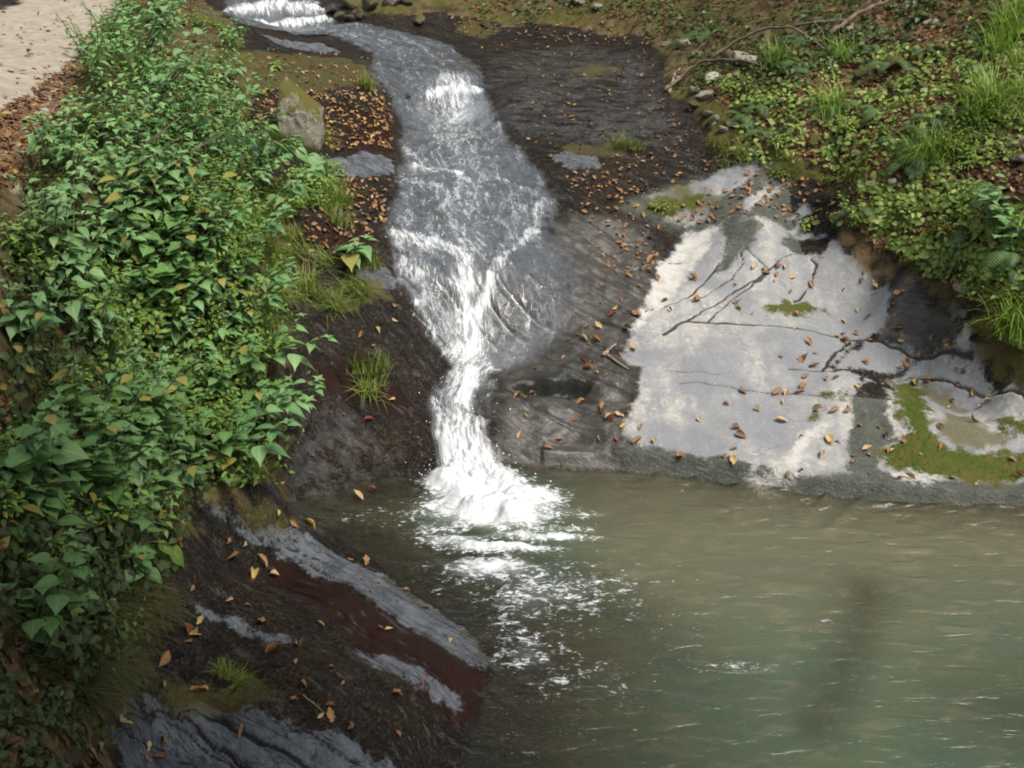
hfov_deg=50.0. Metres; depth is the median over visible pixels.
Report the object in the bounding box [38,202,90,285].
broadleaf herb
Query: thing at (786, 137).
leafy herb
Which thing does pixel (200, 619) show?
fallen leaf
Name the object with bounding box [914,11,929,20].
mossy stone
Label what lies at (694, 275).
fallen leaf
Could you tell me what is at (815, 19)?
mossy stone
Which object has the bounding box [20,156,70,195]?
leafy herb
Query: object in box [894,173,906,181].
mossy stone
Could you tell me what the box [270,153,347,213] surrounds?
undergrowth
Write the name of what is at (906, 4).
ground cover
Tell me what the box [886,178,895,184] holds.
pale stone
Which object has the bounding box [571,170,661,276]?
fallen leaves
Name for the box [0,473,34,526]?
leafy herb
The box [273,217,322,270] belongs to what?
grass tuft
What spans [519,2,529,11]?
mossy stone
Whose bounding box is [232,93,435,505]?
rock shoulder
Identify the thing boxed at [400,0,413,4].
mossy stone
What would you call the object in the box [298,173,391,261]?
fallen leaves
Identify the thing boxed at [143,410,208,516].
broadleaf herb
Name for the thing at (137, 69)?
leafy herb
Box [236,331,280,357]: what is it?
leafy herb
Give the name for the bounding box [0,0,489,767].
ground
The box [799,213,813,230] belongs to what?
plant
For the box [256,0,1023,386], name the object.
hillside
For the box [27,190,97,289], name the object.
broadleaf herb
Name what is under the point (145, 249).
broadleaf herb
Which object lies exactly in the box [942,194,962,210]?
leafy herb
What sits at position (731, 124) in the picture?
pale stone
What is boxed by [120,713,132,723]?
fallen leaf
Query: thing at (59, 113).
broadleaf herb
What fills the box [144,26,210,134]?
shrub
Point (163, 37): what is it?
broadleaf herb
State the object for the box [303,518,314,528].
fallen leaf
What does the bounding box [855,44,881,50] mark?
fern
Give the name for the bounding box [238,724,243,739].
fallen leaf
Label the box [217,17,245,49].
broadleaf herb
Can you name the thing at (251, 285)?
leafy herb
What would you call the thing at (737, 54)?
pale stone
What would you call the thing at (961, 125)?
leafy herb
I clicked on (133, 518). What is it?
broadleaf herb
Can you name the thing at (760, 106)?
fern
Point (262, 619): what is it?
fallen leaf
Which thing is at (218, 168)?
leafy herb
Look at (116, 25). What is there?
broadleaf herb
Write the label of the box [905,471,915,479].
fallen leaf
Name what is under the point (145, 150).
broadleaf herb
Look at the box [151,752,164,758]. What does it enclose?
fallen leaf
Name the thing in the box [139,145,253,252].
broadleaf herb
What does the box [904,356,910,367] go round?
fallen leaf
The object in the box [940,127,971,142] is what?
leafy herb
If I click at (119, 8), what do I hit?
broadleaf herb
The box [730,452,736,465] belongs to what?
fallen leaf
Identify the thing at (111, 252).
broadleaf herb
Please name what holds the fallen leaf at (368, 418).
on the rock shoulder
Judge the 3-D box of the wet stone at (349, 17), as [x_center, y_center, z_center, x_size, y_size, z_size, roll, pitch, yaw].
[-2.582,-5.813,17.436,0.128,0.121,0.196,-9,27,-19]
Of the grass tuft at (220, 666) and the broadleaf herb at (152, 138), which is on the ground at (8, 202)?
the broadleaf herb at (152, 138)
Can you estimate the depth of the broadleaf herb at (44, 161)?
7.50 m
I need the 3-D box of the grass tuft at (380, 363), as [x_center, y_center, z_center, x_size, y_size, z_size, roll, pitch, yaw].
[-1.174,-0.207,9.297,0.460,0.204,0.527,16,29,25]
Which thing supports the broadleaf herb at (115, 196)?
on the ground at (8, 202)
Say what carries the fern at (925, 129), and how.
on the hillside
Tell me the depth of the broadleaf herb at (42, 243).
6.06 m
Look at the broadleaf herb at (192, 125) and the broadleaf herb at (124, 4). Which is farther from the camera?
the broadleaf herb at (124, 4)
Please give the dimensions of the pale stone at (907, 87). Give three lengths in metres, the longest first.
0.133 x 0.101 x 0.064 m
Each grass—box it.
[0,503,150,767]
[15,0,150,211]
[69,556,203,741]
[232,166,357,260]
[246,219,307,356]
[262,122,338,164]
[711,139,1023,343]
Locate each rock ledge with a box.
[63,486,492,767]
[232,22,393,99]
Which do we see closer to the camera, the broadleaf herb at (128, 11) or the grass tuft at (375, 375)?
the grass tuft at (375, 375)
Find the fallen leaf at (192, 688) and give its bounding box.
[189,686,201,690]
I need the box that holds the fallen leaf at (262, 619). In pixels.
[258,616,265,621]
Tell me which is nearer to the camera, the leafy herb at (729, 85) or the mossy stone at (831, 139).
the mossy stone at (831, 139)
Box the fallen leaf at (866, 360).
[862,358,869,363]
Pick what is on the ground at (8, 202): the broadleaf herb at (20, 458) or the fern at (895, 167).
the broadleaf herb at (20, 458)
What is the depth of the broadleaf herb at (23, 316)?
5.51 m
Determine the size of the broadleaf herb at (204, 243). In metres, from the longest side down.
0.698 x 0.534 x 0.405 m
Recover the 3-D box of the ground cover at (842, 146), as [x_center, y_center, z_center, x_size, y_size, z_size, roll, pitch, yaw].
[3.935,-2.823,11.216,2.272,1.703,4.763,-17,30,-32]
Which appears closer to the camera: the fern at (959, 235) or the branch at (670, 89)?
the fern at (959, 235)
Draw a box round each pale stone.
[572,0,585,4]
[593,2,601,8]
[661,40,671,46]
[678,39,690,48]
[690,50,702,57]
[690,86,700,93]
[695,90,713,99]
[703,110,711,115]
[704,71,721,83]
[708,114,719,123]
[719,125,727,132]
[725,118,738,126]
[732,51,748,64]
[745,55,756,61]
[845,25,852,32]
[851,148,861,155]
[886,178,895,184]
[903,86,912,92]
[922,18,938,24]
[953,279,977,294]
[1004,132,1023,147]
[1011,153,1023,161]
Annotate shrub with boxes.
[126,0,189,69]
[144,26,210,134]
[972,173,1022,249]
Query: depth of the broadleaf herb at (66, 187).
7.26 m
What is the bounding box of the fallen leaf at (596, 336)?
[592,334,600,341]
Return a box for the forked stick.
[602,343,628,369]
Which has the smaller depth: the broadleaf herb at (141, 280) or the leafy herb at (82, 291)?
the leafy herb at (82, 291)
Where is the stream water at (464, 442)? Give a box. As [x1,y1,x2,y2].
[221,0,574,503]
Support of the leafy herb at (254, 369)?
on the ground at (8, 202)
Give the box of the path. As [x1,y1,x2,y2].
[0,0,115,196]
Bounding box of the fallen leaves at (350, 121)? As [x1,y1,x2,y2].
[251,86,393,149]
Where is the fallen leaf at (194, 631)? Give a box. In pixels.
[189,626,200,634]
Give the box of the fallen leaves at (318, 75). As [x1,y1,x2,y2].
[258,41,382,90]
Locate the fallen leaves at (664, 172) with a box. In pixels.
[482,29,732,197]
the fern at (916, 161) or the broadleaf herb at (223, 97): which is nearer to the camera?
the fern at (916, 161)
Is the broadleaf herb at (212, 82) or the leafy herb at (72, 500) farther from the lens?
the broadleaf herb at (212, 82)
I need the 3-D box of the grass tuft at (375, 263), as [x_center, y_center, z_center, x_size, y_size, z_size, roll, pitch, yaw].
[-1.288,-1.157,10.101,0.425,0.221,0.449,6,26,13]
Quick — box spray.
[385,224,579,538]
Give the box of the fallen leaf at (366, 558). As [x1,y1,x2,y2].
[363,554,369,564]
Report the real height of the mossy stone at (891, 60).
0.145 m
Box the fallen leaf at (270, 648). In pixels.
[265,643,278,655]
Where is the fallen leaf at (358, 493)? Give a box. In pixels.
[354,489,362,499]
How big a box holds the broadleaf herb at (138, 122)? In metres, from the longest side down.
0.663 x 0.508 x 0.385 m
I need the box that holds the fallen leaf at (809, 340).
[807,336,811,345]
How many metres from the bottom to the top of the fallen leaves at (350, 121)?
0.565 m
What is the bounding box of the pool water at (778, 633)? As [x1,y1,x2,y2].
[290,464,1023,767]
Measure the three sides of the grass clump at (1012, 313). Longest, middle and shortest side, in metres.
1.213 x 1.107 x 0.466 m
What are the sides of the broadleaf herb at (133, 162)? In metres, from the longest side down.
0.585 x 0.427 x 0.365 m
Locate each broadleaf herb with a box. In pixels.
[0,187,69,256]
[0,261,66,346]
[0,385,91,489]
[0,472,87,544]
[0,527,99,652]
[2,142,99,210]
[13,208,113,339]
[13,440,78,512]
[18,106,116,170]
[20,486,59,527]
[22,170,102,295]
[26,163,146,264]
[26,414,84,446]
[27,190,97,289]
[31,85,78,144]
[33,112,86,180]
[34,399,94,509]
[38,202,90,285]
[46,405,153,511]
[47,350,141,445]
[48,331,104,465]
[49,119,135,183]
[55,12,112,89]
[55,398,99,466]
[58,526,99,616]
[59,87,108,142]
[64,7,107,57]
[64,370,121,445]
[67,137,146,202]
[72,272,131,357]
[73,32,113,74]
[73,246,119,344]
[74,53,112,107]
[77,90,166,173]
[78,1,122,51]
[78,190,131,276]
[80,116,128,168]
[83,91,135,151]
[83,446,139,530]
[84,184,152,261]
[89,418,164,486]
[91,28,147,81]
[92,435,135,464]
[93,0,127,40]
[93,333,148,417]
[94,100,176,177]
[94,255,163,296]
[94,346,150,422]
[95,442,132,487]
[97,131,172,217]
[97,363,167,449]
[98,58,184,122]
[101,49,180,105]
[101,97,126,141]
[102,134,199,195]
[103,7,132,59]
[103,89,156,167]
[103,308,177,395]
[103,356,217,446]
[106,402,142,470]
[107,1,136,37]
[114,0,140,16]
[114,374,154,488]
[114,508,160,548]
[115,492,162,584]
[117,9,163,58]
[119,1,160,26]
[119,184,225,261]
[120,78,180,134]
[120,341,165,400]
[120,379,159,447]
[121,361,168,410]
[122,90,154,145]
[122,217,227,304]
[123,8,144,36]
[123,119,190,210]
[125,55,163,82]
[125,159,171,203]
[126,32,162,81]
[131,50,165,98]
[133,432,170,526]
[134,134,193,174]
[134,152,203,221]
[136,394,172,463]
[138,114,209,206]
[139,50,179,92]
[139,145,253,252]
[142,2,183,29]
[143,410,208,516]
[144,186,198,221]
[145,0,171,29]
[147,0,180,20]
[147,139,189,163]
[147,450,176,491]
[149,214,194,284]
[151,80,193,144]
[153,87,202,146]
[155,347,211,381]
[156,13,190,54]
[156,278,198,345]
[156,361,190,432]
[156,395,192,470]
[158,77,200,111]
[158,427,181,453]
[160,128,206,159]
[161,50,206,89]
[165,191,182,242]
[166,0,186,27]
[166,393,225,464]
[167,102,219,165]
[171,232,239,317]
[176,59,217,86]
[177,102,213,143]
[179,283,243,379]
[181,77,219,126]
[182,48,216,94]
[183,97,234,149]
[183,353,209,424]
[187,180,238,276]
[188,58,235,108]
[189,121,250,169]
[189,360,235,402]
[191,398,250,488]
[193,42,215,86]
[196,103,214,145]
[198,167,259,239]
[200,375,291,425]
[202,419,254,460]
[204,123,241,164]
[205,181,252,226]
[207,121,266,163]
[208,38,248,79]
[210,13,254,50]
[212,226,269,317]
[212,289,261,339]
[213,71,237,113]
[214,146,249,182]
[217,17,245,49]
[217,91,261,155]
[218,236,265,299]
[219,104,245,132]
[220,389,300,467]
[221,54,253,84]
[228,72,273,117]
[228,134,286,190]
[229,332,267,390]
[235,156,286,197]
[236,187,296,242]
[238,121,283,185]
[241,107,285,153]
[245,272,300,331]
[246,197,295,255]
[250,135,302,182]
[250,383,292,434]
[253,256,296,300]
[257,313,336,376]
[260,375,325,422]
[261,160,325,211]
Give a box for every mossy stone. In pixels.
[341,0,360,8]
[362,0,377,9]
[382,0,399,5]
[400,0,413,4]
[414,14,424,24]
[480,19,490,27]
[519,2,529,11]
[563,0,574,5]
[610,0,621,7]
[645,30,652,35]
[687,100,700,106]
[721,49,732,57]
[757,30,772,42]
[781,124,794,132]
[782,23,792,34]
[807,133,818,145]
[808,16,822,27]
[827,136,838,143]
[854,67,869,77]
[883,54,904,68]
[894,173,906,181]
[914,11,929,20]
[916,82,927,91]
[920,193,933,200]
[933,43,945,52]
[952,298,961,305]
[993,128,1007,137]
[1013,116,1023,124]
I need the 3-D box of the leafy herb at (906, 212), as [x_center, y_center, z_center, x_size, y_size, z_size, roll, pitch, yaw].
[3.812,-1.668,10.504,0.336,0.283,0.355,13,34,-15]
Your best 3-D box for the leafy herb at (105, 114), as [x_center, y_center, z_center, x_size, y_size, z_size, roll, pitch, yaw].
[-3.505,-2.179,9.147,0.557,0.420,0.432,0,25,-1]
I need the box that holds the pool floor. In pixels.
[288,461,1023,767]
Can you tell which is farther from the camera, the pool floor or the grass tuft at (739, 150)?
the grass tuft at (739, 150)
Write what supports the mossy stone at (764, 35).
on the hillside
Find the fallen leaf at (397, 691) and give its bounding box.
[393,688,402,694]
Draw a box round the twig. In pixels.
[302,694,324,712]
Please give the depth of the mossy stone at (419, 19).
17.15 m
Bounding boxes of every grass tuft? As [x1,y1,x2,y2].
[198,654,233,680]
[201,656,255,680]
[219,658,259,698]
[233,461,280,484]
[244,455,278,495]
[267,260,315,310]
[271,249,300,273]
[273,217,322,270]
[276,217,312,244]
[287,252,334,295]
[292,137,307,147]
[292,266,328,305]
[293,165,332,182]
[295,283,352,311]
[303,240,351,271]
[309,276,369,326]
[313,201,366,228]
[319,179,364,207]
[323,117,346,145]
[328,263,377,294]
[330,343,383,374]
[333,243,373,280]
[341,267,389,321]
[343,369,392,408]
[352,63,384,90]
[356,346,399,375]
[360,362,392,385]
[361,242,392,269]
[604,130,634,150]
[619,130,650,150]
[712,128,734,149]
[725,138,752,161]
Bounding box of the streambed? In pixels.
[0,0,550,465]
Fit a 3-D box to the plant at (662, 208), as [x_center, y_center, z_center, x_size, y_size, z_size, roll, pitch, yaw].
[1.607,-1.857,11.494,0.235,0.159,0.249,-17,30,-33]
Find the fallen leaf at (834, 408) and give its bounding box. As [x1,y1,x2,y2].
[829,406,838,411]
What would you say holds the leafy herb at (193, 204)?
on the ground at (8, 202)
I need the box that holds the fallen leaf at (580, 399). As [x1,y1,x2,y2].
[576,397,584,403]
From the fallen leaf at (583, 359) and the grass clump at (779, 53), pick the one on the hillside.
the grass clump at (779, 53)
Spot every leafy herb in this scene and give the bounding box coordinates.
[0,210,42,280]
[0,210,43,263]
[0,425,20,468]
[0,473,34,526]
[4,234,68,291]
[5,401,27,446]
[17,493,74,575]
[18,580,67,618]
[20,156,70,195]
[21,512,83,566]
[24,557,97,633]
[37,354,94,406]
[37,387,84,433]
[42,487,84,535]
[47,376,88,412]
[53,259,128,334]
[58,473,133,532]
[60,275,101,323]
[70,91,125,147]
[75,472,158,541]
[87,96,127,142]
[88,594,143,645]
[89,307,135,354]
[98,23,132,44]
[104,239,149,289]
[109,50,156,91]
[110,300,146,347]
[111,55,139,81]
[135,170,206,221]
[143,446,169,481]
[143,481,183,540]
[146,347,228,374]
[155,71,198,94]
[155,128,199,151]
[157,221,217,269]
[164,176,221,202]
[164,315,200,338]
[165,379,239,417]
[167,306,192,334]
[170,380,196,409]
[173,164,231,209]
[175,335,222,376]
[175,408,233,439]
[176,323,220,348]
[179,272,197,296]
[182,6,214,27]
[183,202,226,252]
[185,399,225,444]
[188,387,243,427]
[189,391,234,444]
[192,231,230,253]
[193,308,225,344]
[195,152,223,190]
[197,150,226,186]
[198,323,240,366]
[199,319,236,362]
[199,387,221,407]
[204,423,267,480]
[207,178,238,201]
[209,389,243,444]
[210,14,223,29]
[210,258,262,312]
[212,164,254,191]
[213,272,248,310]
[218,332,270,388]
[219,326,264,376]
[223,312,255,344]
[225,201,244,234]
[230,244,265,269]
[230,258,255,281]
[231,214,264,246]
[231,240,263,282]
[233,214,249,248]
[234,288,261,322]
[235,177,265,222]
[235,322,274,378]
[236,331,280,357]
[241,308,274,343]
[247,324,299,361]
[713,76,738,95]
[735,75,756,94]
[767,135,783,149]
[768,94,795,121]
[774,131,800,142]
[782,79,800,90]
[833,108,861,139]
[836,191,883,223]
[845,215,862,228]
[850,145,872,167]
[873,121,894,143]
[893,185,920,223]
[895,69,924,85]
[895,223,915,235]
[923,218,949,240]
[933,83,949,93]
[936,132,966,154]
[936,215,970,243]
[940,122,962,134]
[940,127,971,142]
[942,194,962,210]
[943,100,999,128]
[943,117,984,142]
[947,131,984,160]
[949,61,989,85]
[950,87,969,106]
[953,156,973,169]
[955,177,984,209]
[956,138,975,159]
[956,143,996,173]
[957,274,1013,308]
[958,280,972,302]
[961,262,982,284]
[965,112,1001,134]
[968,126,987,143]
[987,102,1022,135]
[989,264,1023,284]
[991,213,1022,240]
[996,207,1023,247]
[999,146,1013,162]
[1000,239,1023,252]
[1008,257,1023,277]
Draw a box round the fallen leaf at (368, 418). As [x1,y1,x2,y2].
[364,416,373,419]
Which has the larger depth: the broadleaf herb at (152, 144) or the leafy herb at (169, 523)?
the broadleaf herb at (152, 144)
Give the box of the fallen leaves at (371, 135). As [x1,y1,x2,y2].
[256,84,391,149]
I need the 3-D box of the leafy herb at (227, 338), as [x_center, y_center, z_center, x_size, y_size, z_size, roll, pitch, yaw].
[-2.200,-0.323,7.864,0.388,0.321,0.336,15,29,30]
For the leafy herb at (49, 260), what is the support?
on the ground at (8, 202)
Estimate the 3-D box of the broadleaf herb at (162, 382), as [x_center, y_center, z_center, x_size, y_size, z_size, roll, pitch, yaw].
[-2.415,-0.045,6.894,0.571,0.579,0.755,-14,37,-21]
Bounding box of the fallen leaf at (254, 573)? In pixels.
[251,566,258,578]
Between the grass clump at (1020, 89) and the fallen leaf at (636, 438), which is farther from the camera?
the grass clump at (1020, 89)
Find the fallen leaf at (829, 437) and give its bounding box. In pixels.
[826,434,832,444]
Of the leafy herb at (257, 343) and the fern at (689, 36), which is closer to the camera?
the leafy herb at (257, 343)
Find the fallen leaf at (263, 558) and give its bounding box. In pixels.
[257,554,267,566]
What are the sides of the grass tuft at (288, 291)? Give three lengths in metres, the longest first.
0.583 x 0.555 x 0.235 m
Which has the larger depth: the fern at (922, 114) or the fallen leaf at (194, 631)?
the fern at (922, 114)
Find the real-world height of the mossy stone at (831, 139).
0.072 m
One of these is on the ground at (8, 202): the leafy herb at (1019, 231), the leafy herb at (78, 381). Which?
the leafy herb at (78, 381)
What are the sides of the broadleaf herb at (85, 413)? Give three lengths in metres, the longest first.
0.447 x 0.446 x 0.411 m
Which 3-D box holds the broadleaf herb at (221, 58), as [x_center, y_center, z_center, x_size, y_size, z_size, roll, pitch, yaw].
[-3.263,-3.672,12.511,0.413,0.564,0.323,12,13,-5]
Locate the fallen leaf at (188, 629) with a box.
[184,622,193,634]
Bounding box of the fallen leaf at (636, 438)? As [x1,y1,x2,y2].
[633,436,641,442]
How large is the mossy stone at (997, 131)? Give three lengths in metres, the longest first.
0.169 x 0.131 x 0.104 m
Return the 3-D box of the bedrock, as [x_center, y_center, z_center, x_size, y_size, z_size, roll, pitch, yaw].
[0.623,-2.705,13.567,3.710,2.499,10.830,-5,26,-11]
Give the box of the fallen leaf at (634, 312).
[632,310,640,315]
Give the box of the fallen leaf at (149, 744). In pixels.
[147,740,151,751]
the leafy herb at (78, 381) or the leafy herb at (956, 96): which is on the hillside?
the leafy herb at (956, 96)
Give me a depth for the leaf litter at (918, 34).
12.34 m
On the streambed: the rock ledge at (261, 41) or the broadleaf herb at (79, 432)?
the rock ledge at (261, 41)
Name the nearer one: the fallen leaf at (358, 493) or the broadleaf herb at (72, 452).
the broadleaf herb at (72, 452)
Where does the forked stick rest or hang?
on the bedrock
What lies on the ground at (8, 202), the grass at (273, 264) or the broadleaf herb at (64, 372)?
the broadleaf herb at (64, 372)
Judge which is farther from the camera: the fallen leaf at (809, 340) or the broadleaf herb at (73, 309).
the fallen leaf at (809, 340)
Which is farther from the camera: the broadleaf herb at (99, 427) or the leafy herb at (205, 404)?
the leafy herb at (205, 404)
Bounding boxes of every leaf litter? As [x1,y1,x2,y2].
[0,0,95,99]
[0,0,127,192]
[0,5,270,690]
[0,528,145,767]
[463,0,1023,88]
[699,33,1023,211]
[852,189,1023,346]
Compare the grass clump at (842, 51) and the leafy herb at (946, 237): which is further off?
the grass clump at (842, 51)
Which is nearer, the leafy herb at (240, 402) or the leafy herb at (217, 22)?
the leafy herb at (240, 402)
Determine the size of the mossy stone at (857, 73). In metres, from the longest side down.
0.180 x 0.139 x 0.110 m
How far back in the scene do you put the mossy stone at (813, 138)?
11.46 m
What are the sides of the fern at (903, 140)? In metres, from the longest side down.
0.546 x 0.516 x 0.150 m
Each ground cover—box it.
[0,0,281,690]
[0,502,167,767]
[461,0,1023,103]
[705,30,1023,213]
[837,171,1023,350]
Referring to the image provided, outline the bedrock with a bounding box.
[365,12,755,473]
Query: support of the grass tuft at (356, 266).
on the rock shoulder
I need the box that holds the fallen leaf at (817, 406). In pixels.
[812,404,822,409]
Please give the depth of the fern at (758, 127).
11.65 m
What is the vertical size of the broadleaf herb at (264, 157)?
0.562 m
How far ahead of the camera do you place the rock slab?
9.78 m
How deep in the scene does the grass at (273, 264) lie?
9.09 m
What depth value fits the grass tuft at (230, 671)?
5.97 m
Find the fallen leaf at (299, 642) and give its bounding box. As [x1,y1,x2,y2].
[296,639,302,646]
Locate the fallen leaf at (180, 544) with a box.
[178,541,182,549]
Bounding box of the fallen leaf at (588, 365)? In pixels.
[582,362,592,367]
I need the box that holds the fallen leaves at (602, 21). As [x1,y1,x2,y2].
[444,13,652,45]
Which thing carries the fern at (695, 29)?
on the hillside
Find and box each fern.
[669,32,710,51]
[688,28,714,35]
[718,110,756,129]
[731,99,777,116]
[739,125,779,140]
[773,60,818,78]
[776,35,816,49]
[802,104,844,117]
[829,96,862,113]
[829,205,877,223]
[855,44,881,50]
[855,104,886,121]
[859,59,912,74]
[874,131,923,152]
[883,159,919,179]
[889,125,947,141]
[889,138,938,176]
[901,47,937,55]
[905,112,957,130]
[931,104,973,121]
[947,231,969,251]
[949,34,983,43]
[956,182,1006,211]
[979,217,1023,241]
[981,250,1023,271]
[990,266,1020,285]
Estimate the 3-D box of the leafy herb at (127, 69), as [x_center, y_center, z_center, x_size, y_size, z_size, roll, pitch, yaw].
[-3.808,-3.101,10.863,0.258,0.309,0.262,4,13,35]
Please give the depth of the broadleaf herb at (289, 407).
8.09 m
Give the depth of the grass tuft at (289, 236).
9.91 m
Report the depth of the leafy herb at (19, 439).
5.14 m
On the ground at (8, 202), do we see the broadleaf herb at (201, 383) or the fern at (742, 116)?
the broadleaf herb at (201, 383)
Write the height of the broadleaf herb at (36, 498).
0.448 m
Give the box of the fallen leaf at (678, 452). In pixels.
[676,451,683,456]
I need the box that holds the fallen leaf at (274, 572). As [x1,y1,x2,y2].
[270,569,278,575]
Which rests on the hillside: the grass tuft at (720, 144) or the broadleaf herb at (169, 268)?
the grass tuft at (720, 144)
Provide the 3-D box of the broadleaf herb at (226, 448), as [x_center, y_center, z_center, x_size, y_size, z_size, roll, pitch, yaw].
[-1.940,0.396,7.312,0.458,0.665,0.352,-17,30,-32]
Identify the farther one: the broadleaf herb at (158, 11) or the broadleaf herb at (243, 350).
the broadleaf herb at (158, 11)
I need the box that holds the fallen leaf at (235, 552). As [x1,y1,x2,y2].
[227,550,237,558]
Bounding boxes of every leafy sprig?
[142,539,184,568]
[145,112,278,164]
[186,133,328,179]
[257,415,302,430]
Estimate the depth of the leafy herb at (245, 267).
8.13 m
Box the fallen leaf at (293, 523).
[290,520,297,526]
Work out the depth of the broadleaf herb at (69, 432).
5.33 m
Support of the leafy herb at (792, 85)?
on the hillside
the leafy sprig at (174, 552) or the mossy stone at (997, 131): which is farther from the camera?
the mossy stone at (997, 131)
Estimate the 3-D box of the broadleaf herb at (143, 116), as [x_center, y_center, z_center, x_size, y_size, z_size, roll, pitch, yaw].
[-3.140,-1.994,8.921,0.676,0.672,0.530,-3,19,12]
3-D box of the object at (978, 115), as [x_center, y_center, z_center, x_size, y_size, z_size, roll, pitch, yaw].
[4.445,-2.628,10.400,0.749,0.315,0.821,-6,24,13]
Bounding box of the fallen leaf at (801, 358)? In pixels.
[797,353,807,361]
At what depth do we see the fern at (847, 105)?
11.46 m
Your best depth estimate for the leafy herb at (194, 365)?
7.72 m
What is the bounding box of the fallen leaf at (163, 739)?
[160,734,167,743]
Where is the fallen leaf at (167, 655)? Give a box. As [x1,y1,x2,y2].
[159,650,170,666]
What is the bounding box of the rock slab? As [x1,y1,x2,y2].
[618,160,1023,513]
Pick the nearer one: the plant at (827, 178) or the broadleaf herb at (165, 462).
the broadleaf herb at (165, 462)
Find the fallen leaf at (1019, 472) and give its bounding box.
[1015,470,1023,476]
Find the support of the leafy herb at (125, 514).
on the ground at (8, 202)
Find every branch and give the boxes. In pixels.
[663,58,768,91]
[667,67,680,93]
[709,19,857,58]
[828,0,891,34]
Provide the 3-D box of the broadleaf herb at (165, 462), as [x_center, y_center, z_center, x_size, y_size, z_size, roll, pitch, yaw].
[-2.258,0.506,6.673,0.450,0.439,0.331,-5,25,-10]
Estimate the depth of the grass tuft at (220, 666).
6.01 m
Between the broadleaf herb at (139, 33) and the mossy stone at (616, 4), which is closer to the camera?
the broadleaf herb at (139, 33)
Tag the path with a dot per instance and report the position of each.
(13, 51)
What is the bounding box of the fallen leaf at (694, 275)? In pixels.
[690,273,697,280]
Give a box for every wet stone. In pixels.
[324,4,336,12]
[334,11,345,20]
[345,14,353,20]
[356,13,364,19]
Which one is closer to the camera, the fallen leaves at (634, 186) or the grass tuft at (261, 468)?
the grass tuft at (261, 468)
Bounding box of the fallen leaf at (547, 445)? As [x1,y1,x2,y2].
[543,443,552,448]
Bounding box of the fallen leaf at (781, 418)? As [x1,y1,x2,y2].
[777,416,786,421]
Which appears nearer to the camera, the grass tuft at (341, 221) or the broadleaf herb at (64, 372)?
the broadleaf herb at (64, 372)
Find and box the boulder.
[277,76,324,149]
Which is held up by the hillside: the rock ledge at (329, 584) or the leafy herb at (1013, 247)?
the leafy herb at (1013, 247)
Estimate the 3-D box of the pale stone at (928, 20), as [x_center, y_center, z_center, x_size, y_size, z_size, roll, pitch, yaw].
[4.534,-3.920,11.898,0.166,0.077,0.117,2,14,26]
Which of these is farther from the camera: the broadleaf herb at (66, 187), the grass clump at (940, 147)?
the grass clump at (940, 147)
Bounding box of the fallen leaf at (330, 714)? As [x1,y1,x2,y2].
[326,707,335,722]
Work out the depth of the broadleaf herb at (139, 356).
6.71 m
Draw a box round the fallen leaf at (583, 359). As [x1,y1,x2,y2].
[580,357,586,362]
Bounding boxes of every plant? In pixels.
[266,60,288,71]
[337,234,377,271]
[647,200,666,211]
[654,199,679,214]
[767,168,789,178]
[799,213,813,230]
[818,174,837,182]
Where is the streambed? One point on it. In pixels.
(486, 402)
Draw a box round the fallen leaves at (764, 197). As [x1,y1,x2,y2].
[633,166,839,224]
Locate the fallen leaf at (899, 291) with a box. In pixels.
[892,289,904,294]
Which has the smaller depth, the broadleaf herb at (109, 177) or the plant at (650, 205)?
the broadleaf herb at (109, 177)
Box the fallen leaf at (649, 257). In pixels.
[647,254,653,261]
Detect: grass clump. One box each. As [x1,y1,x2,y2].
[747,30,810,69]
[788,61,872,118]
[815,31,870,62]
[872,122,960,171]
[883,116,981,168]
[902,108,976,161]
[925,59,1023,125]
[929,53,1023,118]
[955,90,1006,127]
[957,20,1023,57]
[958,290,1023,348]
[963,0,1023,43]
[966,267,1023,337]
[974,0,1023,31]
[992,0,1023,14]
[993,70,1023,96]
[995,43,1023,73]
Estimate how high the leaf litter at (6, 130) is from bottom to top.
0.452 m
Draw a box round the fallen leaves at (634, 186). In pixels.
[471,26,726,202]
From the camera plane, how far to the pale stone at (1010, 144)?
10.18 m
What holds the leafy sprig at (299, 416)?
on the ground at (8, 202)
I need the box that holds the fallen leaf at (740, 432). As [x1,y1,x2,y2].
[735,429,746,438]
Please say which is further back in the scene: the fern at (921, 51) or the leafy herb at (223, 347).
the fern at (921, 51)
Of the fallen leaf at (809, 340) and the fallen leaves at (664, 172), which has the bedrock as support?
the fallen leaves at (664, 172)
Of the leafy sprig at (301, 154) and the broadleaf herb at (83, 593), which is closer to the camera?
the broadleaf herb at (83, 593)
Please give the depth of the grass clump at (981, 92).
10.46 m
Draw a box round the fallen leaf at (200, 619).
[196,615,202,623]
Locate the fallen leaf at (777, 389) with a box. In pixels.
[773,387,781,393]
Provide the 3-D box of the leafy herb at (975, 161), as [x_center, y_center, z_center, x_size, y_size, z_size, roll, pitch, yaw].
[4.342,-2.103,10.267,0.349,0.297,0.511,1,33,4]
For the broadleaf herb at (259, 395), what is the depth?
7.79 m
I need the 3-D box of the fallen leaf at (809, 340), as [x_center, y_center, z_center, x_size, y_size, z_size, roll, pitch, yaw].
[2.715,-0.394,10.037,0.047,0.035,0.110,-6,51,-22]
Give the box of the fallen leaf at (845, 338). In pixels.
[839,336,848,342]
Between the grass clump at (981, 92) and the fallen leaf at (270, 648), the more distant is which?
the grass clump at (981, 92)
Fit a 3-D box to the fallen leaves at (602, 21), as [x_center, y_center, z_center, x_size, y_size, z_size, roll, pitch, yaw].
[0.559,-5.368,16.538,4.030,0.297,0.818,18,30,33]

